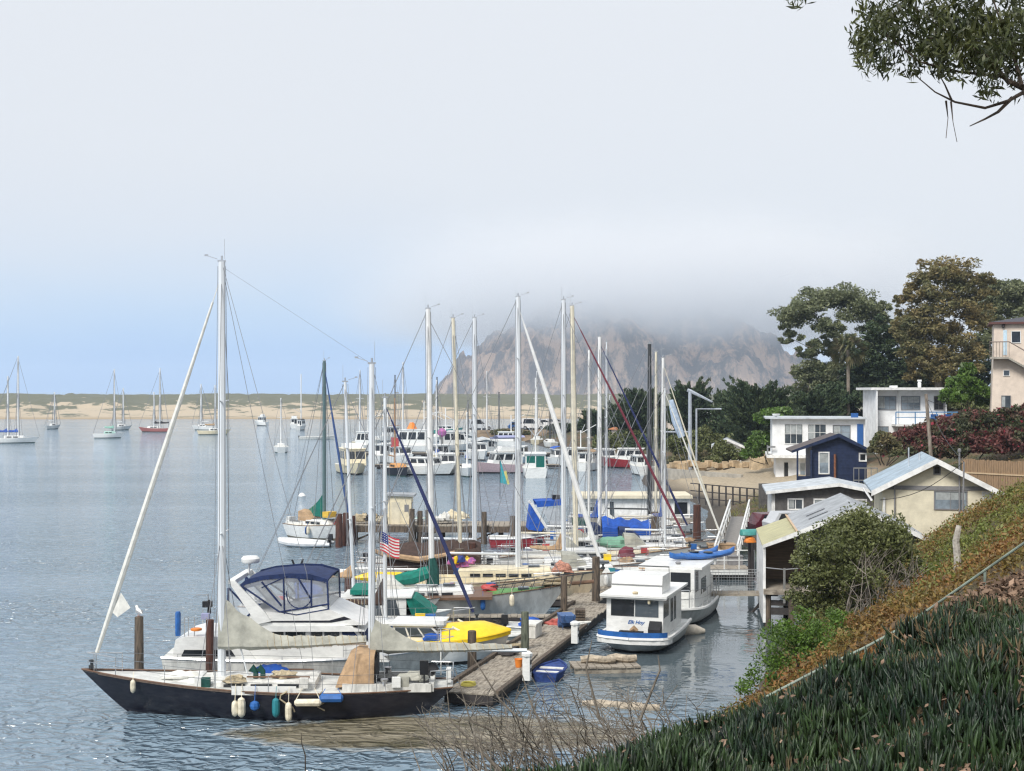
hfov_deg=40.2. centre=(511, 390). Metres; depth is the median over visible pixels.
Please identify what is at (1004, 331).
door
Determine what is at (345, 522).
piling
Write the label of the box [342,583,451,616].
motorboat
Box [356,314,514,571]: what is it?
sailboat
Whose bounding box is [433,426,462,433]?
motorboat
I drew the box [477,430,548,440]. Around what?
earth bank
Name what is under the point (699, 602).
houseboat
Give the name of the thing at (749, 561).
rack post
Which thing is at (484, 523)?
piling
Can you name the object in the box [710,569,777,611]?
walkway
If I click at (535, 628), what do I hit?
dock box
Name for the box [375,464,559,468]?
dock
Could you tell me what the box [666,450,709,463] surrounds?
shrub
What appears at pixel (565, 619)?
dock cart
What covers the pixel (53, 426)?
sailboat
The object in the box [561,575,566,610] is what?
piling
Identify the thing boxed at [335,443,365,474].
motorboat
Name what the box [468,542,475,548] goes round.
piling
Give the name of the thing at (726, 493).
wooden fence
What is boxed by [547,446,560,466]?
motorboat
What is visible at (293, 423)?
motorboat
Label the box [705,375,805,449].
cypress tree
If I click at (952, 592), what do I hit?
handrail
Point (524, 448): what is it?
motorboat
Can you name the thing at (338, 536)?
piling
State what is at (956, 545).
bleached post
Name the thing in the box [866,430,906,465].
shrub
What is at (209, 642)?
piling
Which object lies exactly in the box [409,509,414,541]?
piling
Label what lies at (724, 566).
dock
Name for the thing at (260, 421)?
motorboat
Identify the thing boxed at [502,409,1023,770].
hillside
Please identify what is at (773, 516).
parked car
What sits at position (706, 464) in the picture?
stone wall
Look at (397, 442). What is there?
red flag
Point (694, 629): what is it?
white float
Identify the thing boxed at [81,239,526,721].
sailboat
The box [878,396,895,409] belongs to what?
window
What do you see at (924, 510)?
cream house
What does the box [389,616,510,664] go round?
motorboat
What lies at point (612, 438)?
shrub
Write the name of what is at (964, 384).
shrub
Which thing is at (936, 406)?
window
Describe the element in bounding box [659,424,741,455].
shrub
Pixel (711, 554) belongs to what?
kayak
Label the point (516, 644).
coiled rope
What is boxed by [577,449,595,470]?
motorboat
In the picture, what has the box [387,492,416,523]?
pier shed
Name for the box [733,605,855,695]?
shrub
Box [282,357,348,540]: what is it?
sailboat
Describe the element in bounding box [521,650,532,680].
dock pedestal
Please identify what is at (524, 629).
piling
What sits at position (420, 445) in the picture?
motorboat
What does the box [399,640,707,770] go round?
bare bush
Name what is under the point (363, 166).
sky
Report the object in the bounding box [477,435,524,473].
motorboat
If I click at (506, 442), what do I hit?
motorboat
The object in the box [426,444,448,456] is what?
motorboat
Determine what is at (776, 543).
shed
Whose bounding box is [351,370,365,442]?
sailboat
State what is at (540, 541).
sailboat
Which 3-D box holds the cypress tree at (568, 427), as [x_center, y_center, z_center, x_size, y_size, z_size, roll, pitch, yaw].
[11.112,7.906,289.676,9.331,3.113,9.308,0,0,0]
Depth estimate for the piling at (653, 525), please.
88.80 m
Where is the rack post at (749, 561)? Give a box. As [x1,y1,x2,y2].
[748,543,750,587]
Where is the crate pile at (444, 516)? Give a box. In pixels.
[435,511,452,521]
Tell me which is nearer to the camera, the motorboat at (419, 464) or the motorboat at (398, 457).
the motorboat at (419, 464)
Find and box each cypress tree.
[544,423,583,432]
[577,408,603,436]
[602,400,622,434]
[605,386,666,431]
[646,406,669,430]
[666,376,714,430]
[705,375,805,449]
[708,387,741,437]
[787,386,850,415]
[838,313,991,411]
[841,404,862,416]
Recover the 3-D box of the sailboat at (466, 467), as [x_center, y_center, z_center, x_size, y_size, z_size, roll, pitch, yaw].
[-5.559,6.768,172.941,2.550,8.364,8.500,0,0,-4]
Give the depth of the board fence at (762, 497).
112.00 m
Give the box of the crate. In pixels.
[575,608,584,619]
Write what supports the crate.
on the dock at (550, 642)
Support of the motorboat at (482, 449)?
on the water
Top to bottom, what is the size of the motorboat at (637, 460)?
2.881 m
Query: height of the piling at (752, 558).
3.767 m
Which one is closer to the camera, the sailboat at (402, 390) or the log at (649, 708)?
the log at (649, 708)
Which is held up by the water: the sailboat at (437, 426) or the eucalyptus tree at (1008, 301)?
the sailboat at (437, 426)
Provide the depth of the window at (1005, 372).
130.17 m
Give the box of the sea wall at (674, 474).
[654,467,742,480]
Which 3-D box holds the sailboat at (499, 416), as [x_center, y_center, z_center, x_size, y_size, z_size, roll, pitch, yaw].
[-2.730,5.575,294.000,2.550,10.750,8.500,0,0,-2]
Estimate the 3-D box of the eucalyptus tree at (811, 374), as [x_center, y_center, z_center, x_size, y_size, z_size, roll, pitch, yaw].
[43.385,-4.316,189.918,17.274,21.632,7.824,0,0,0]
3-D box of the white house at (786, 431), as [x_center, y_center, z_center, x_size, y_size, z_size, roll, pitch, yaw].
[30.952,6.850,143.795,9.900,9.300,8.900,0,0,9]
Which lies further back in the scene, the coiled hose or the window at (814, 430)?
the window at (814, 430)
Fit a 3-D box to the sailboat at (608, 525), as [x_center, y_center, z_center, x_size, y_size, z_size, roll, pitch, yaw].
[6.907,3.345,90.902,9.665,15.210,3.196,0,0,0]
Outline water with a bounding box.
[0,392,801,770]
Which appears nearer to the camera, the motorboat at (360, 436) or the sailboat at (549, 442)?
the motorboat at (360, 436)
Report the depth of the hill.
2464.45 m
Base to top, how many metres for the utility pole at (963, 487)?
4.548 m
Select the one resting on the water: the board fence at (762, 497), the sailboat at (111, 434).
the sailboat at (111, 434)
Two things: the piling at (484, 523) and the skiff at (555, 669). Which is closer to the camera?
the skiff at (555, 669)
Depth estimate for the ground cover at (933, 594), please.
29.97 m
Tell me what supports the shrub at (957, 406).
on the hillside
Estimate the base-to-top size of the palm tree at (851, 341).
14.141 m
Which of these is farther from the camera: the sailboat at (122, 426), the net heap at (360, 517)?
the sailboat at (122, 426)
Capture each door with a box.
[391,502,399,523]
[609,501,614,516]
[783,462,788,476]
[1003,330,1006,354]
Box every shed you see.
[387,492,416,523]
[572,491,692,522]
[756,493,929,627]
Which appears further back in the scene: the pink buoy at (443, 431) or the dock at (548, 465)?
the pink buoy at (443, 431)
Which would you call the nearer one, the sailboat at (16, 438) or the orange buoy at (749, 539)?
the orange buoy at (749, 539)
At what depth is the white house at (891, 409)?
150.59 m
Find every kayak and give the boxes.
[669,545,717,558]
[681,546,734,559]
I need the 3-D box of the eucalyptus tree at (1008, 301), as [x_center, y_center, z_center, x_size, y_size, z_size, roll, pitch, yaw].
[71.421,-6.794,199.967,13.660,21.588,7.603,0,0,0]
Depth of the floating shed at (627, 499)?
112.00 m
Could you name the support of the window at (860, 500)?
in the grey bungalow
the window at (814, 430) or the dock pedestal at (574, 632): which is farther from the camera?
the window at (814, 430)
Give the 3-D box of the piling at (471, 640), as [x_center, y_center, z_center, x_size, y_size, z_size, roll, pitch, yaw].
[-1.463,10.381,51.200,0.363,3.238,0.363,0,0,0]
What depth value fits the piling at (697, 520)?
87.79 m
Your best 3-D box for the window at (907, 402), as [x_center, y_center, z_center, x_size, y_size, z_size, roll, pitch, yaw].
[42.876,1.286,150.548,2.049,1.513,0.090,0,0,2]
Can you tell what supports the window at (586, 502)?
in the floating shed at (627, 499)
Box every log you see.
[580,654,615,663]
[582,699,641,707]
[607,653,636,662]
[620,702,659,710]
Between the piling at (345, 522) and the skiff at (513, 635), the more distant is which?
the piling at (345, 522)
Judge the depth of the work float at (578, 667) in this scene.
52.11 m
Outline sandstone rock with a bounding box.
[749,454,772,469]
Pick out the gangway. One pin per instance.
(736, 524)
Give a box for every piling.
[134,616,143,668]
[206,619,213,669]
[335,514,342,547]
[343,513,349,545]
[344,578,351,591]
[352,516,355,543]
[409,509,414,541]
[417,511,422,542]
[425,510,427,541]
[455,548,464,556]
[467,630,476,675]
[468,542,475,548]
[481,512,486,543]
[510,516,514,536]
[521,611,528,649]
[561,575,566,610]
[592,556,599,602]
[651,511,658,534]
[693,505,700,540]
[751,543,753,580]
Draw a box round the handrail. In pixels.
[766,542,1023,696]
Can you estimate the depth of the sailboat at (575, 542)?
81.40 m
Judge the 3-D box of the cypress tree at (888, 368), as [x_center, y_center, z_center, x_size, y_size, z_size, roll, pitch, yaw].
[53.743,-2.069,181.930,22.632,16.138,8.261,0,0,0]
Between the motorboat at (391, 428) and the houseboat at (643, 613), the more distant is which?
the motorboat at (391, 428)
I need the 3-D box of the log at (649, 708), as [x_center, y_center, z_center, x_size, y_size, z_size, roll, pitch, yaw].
[4.222,10.463,46.211,1.346,0.360,0.372,0,0,11]
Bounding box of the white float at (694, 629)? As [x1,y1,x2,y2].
[685,624,704,634]
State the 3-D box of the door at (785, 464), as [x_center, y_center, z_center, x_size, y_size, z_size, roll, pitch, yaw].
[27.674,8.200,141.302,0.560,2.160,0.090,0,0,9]
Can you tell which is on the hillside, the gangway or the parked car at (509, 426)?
the parked car at (509, 426)
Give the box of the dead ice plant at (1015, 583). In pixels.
[922,569,1023,614]
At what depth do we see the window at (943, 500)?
77.86 m
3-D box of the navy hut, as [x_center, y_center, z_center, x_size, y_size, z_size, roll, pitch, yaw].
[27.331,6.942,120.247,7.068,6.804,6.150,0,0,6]
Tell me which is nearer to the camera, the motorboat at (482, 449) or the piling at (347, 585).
the piling at (347, 585)
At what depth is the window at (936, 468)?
77.96 m
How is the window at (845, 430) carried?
in the white house at (786, 431)
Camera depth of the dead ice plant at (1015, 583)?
11.53 m
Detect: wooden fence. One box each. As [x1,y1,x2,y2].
[690,483,758,505]
[962,459,1023,493]
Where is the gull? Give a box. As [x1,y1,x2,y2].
[135,605,142,613]
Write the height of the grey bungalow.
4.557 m
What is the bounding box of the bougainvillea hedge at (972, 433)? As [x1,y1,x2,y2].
[879,402,1023,459]
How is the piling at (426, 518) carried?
in the water
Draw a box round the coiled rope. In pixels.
[511,643,520,647]
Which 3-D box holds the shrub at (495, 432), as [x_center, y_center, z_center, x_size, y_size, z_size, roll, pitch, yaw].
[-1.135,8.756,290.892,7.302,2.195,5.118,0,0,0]
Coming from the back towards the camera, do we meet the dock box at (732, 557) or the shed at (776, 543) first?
the dock box at (732, 557)
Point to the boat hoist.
(674, 409)
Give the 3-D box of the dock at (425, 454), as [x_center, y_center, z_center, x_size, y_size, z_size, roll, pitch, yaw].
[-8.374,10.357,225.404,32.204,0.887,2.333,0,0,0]
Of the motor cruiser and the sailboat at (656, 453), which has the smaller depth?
the motor cruiser
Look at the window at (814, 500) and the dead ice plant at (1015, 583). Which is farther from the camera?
the window at (814, 500)
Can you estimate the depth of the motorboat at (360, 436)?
240.28 m
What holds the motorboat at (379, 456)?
on the water
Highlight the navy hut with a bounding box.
[786,433,877,483]
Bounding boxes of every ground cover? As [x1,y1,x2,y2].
[696,452,1023,723]
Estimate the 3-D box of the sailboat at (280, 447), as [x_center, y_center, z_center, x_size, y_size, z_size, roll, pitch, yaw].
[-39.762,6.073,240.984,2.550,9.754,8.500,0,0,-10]
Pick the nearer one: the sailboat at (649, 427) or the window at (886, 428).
the sailboat at (649, 427)
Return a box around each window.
[488,441,494,446]
[586,502,595,511]
[673,501,688,514]
[784,424,802,443]
[787,498,803,509]
[799,463,805,474]
[808,424,825,439]
[813,498,823,503]
[818,452,829,473]
[833,425,850,438]
[855,499,866,504]
[859,453,866,461]
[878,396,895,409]
[878,426,888,431]
[901,396,919,409]
[933,465,940,474]
[934,396,943,409]
[934,490,967,509]
[1001,395,1010,408]
[1003,370,1009,375]
[1011,331,1020,342]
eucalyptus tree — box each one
[766,280,893,394]
[786,0,1023,140]
[888,255,1000,386]
[965,278,1023,360]
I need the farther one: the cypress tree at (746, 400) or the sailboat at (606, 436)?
the cypress tree at (746, 400)
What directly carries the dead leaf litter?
on the hillside
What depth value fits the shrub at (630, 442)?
208.67 m
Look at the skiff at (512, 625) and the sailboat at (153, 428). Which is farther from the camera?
the sailboat at (153, 428)
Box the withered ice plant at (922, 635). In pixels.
[476,589,1023,770]
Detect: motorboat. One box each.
[255,414,268,425]
[290,416,297,427]
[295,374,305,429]
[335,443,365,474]
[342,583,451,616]
[349,415,379,451]
[368,443,390,462]
[377,412,399,440]
[387,446,412,463]
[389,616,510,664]
[397,400,450,451]
[406,456,454,474]
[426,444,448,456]
[433,408,465,450]
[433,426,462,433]
[437,452,455,474]
[444,414,477,437]
[464,442,486,460]
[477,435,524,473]
[488,494,572,547]
[495,415,524,445]
[513,445,528,462]
[522,378,547,477]
[529,546,654,561]
[539,536,624,550]
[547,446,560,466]
[560,425,594,467]
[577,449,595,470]
[594,448,615,458]
[604,448,654,467]
[629,454,654,475]
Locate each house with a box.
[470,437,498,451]
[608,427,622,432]
[711,437,744,460]
[764,413,866,476]
[856,380,957,453]
[863,448,1001,535]
[987,317,1023,411]
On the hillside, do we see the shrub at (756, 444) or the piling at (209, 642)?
the shrub at (756, 444)
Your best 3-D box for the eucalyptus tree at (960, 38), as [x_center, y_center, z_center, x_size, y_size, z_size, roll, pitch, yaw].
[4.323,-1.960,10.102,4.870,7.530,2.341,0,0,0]
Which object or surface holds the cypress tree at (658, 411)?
on the hillside
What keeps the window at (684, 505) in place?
in the floating shed at (627, 499)
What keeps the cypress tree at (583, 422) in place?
on the hillside
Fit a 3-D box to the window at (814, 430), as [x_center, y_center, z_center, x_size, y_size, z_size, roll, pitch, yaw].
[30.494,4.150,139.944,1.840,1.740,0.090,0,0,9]
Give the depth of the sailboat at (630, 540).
83.95 m
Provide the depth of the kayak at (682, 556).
65.09 m
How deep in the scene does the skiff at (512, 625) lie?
60.45 m
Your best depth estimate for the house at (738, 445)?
167.83 m
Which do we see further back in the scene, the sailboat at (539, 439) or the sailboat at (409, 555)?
the sailboat at (539, 439)
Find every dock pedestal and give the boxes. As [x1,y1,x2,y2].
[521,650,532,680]
[570,621,579,643]
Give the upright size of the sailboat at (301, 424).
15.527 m
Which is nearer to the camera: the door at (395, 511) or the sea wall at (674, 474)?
the door at (395, 511)
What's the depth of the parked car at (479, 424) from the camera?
310.91 m
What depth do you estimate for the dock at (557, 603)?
67.83 m
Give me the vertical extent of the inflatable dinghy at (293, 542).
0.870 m
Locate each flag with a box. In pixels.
[380,531,398,558]
[391,437,398,446]
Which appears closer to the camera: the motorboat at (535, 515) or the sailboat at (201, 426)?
the motorboat at (535, 515)
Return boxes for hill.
[435,294,844,394]
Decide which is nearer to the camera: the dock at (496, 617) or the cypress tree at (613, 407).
the dock at (496, 617)
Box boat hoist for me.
[666,389,720,469]
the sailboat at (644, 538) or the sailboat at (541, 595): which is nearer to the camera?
the sailboat at (541, 595)
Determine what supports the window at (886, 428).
in the white house at (891, 409)
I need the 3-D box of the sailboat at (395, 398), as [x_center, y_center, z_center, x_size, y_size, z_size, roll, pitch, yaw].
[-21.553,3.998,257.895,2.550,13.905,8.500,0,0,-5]
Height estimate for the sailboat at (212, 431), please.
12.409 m
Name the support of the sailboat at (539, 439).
on the water
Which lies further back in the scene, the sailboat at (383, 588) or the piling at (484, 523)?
the piling at (484, 523)
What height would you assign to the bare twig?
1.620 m
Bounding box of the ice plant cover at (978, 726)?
[491,581,1023,770]
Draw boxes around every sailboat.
[0,356,38,442]
[44,392,60,428]
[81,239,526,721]
[93,369,124,437]
[110,388,131,429]
[139,368,168,431]
[192,384,213,429]
[197,385,230,434]
[237,376,440,615]
[274,398,288,452]
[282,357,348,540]
[288,392,478,627]
[315,304,593,614]
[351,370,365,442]
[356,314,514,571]
[361,313,500,588]
[375,410,379,443]
[382,292,604,595]
[387,398,409,476]
[389,375,400,442]
[397,362,407,431]
[432,377,441,441]
[432,380,443,456]
[459,412,471,477]
[463,400,471,441]
[481,295,668,566]
[482,371,491,429]
[494,392,503,427]
[501,302,690,560]
[521,551,659,585]
[530,371,542,444]
[531,346,667,550]
[538,338,660,534]
[543,410,557,446]
[544,333,691,542]
[557,340,692,530]
[572,341,707,537]
[584,354,718,545]
[585,384,725,552]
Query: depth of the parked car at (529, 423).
305.10 m
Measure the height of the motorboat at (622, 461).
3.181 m
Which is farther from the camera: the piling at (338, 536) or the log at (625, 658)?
the piling at (338, 536)
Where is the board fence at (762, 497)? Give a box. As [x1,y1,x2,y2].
[759,483,769,508]
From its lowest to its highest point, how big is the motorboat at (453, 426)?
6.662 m
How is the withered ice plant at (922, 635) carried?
on the hillside
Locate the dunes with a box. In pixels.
[0,393,862,418]
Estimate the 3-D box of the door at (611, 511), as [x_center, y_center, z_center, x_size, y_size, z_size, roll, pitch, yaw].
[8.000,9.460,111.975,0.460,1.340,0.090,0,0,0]
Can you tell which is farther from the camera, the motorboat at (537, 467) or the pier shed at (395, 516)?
the motorboat at (537, 467)
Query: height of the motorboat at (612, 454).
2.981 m
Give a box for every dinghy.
[277,534,334,546]
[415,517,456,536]
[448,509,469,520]
[740,529,756,535]
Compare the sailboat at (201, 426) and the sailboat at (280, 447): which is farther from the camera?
the sailboat at (201, 426)
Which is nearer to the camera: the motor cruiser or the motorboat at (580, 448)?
the motor cruiser
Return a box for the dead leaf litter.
[516,581,1023,770]
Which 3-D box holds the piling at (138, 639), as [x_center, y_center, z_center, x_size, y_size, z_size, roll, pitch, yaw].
[-13.721,10.149,51.500,0.363,3.701,0.363,0,0,0]
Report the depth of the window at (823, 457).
118.00 m
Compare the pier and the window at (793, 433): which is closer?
the pier
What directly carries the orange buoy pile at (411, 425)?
on the motorboat at (420, 445)
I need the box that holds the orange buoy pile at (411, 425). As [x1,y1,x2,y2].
[407,422,416,428]
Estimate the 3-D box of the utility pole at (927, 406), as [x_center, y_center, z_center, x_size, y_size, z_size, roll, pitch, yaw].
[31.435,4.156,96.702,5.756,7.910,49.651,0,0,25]
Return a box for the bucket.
[514,658,521,667]
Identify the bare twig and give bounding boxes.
[301,733,305,770]
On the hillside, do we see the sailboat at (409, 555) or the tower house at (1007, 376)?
the tower house at (1007, 376)
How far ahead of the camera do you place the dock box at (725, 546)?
83.55 m
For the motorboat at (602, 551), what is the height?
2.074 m
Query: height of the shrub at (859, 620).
1.541 m
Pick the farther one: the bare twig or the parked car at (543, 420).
the parked car at (543, 420)
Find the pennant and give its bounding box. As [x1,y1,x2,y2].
[500,460,508,484]
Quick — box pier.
[342,521,536,542]
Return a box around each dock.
[366,452,549,455]
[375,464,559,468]
[444,600,606,705]
[446,614,549,624]
[551,596,577,606]
[567,586,611,604]
[697,550,755,579]
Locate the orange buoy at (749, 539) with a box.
[744,536,755,542]
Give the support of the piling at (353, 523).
in the water
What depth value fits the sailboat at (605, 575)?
72.53 m
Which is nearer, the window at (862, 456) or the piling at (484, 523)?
the piling at (484, 523)
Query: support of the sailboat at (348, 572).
on the water
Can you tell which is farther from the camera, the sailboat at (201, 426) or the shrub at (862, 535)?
the sailboat at (201, 426)
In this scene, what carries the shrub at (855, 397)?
on the hillside
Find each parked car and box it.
[469,419,493,429]
[507,422,530,429]
[522,418,545,429]
[541,419,552,425]
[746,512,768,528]
[762,510,796,525]
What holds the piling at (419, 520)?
in the water
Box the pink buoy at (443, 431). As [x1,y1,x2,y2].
[438,428,446,436]
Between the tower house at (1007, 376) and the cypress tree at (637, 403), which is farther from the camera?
the cypress tree at (637, 403)
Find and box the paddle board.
[608,568,622,571]
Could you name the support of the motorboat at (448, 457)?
on the water
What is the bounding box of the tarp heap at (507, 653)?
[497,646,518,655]
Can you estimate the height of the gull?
0.398 m
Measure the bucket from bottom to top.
0.300 m
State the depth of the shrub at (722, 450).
159.21 m
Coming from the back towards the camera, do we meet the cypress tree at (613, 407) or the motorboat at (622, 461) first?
the cypress tree at (613, 407)
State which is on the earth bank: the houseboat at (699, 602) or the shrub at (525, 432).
the shrub at (525, 432)
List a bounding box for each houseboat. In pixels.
[596,564,691,652]
[638,556,722,624]
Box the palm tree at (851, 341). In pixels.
[826,332,869,415]
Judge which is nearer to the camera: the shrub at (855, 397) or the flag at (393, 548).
the flag at (393, 548)
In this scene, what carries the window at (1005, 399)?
in the tower house at (1007, 376)
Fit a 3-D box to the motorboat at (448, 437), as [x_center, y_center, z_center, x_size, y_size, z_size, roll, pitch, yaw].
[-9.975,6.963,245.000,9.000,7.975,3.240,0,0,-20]
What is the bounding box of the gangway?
[714,499,749,564]
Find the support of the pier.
in the water
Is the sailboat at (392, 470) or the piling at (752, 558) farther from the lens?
the sailboat at (392, 470)
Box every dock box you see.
[529,620,542,638]
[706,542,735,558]
[727,555,742,564]
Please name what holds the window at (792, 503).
in the grey bungalow
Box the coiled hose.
[461,681,475,686]
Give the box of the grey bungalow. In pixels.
[762,477,873,511]
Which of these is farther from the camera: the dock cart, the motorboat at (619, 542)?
the motorboat at (619, 542)
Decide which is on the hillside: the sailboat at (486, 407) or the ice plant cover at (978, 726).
the ice plant cover at (978, 726)
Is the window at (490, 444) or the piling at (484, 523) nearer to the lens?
the piling at (484, 523)
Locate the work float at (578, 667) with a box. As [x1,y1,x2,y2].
[569,661,640,673]
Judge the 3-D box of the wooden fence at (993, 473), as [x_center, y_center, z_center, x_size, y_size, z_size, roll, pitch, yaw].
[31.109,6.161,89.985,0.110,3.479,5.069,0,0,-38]
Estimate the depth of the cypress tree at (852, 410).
183.59 m
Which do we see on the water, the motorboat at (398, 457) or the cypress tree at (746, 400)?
the motorboat at (398, 457)
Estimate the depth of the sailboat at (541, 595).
64.77 m
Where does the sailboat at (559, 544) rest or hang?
on the water
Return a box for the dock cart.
[557,612,575,629]
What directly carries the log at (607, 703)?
on the water
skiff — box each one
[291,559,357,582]
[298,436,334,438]
[501,614,590,630]
[507,631,520,640]
[532,659,567,682]
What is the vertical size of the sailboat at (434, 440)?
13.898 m
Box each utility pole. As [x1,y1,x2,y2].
[882,394,1004,499]
[962,462,964,515]
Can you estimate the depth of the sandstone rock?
154.99 m
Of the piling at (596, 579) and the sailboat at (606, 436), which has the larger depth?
the sailboat at (606, 436)
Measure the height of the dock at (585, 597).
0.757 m
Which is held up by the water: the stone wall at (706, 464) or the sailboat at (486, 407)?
the sailboat at (486, 407)
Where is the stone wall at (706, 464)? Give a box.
[667,460,773,469]
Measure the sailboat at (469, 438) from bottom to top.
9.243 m
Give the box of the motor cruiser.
[161,555,457,672]
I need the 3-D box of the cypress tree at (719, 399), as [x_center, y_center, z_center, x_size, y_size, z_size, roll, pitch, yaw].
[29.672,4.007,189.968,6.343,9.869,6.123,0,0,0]
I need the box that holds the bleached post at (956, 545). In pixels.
[952,525,961,566]
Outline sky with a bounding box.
[0,0,1023,391]
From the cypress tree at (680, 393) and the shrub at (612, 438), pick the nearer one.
the cypress tree at (680, 393)
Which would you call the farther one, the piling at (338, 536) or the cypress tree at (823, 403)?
the cypress tree at (823, 403)
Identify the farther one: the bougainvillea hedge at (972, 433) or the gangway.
the bougainvillea hedge at (972, 433)
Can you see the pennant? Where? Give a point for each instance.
(504, 476)
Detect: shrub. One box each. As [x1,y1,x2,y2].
[489,428,513,434]
[522,430,530,434]
[591,428,646,448]
[623,428,676,449]
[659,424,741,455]
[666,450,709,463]
[708,438,742,462]
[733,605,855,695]
[738,406,794,463]
[782,501,930,630]
[812,374,884,408]
[835,595,904,652]
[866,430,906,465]
[937,362,990,409]
[947,386,989,411]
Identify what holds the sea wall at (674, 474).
on the hillside
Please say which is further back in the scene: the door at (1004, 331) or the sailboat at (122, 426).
the sailboat at (122, 426)
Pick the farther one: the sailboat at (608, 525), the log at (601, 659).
the sailboat at (608, 525)
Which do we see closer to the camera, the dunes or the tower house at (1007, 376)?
the tower house at (1007, 376)
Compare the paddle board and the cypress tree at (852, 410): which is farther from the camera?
the cypress tree at (852, 410)
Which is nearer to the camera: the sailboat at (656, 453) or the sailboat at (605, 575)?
the sailboat at (605, 575)
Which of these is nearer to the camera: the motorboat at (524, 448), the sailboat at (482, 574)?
the sailboat at (482, 574)
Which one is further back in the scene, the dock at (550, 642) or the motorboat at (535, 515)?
the motorboat at (535, 515)
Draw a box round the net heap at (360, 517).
[356,513,376,521]
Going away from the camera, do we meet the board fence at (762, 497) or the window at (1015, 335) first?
the board fence at (762, 497)
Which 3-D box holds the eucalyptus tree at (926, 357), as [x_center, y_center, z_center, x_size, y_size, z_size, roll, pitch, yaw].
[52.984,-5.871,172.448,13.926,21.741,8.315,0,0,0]
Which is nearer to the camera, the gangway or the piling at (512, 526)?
the gangway

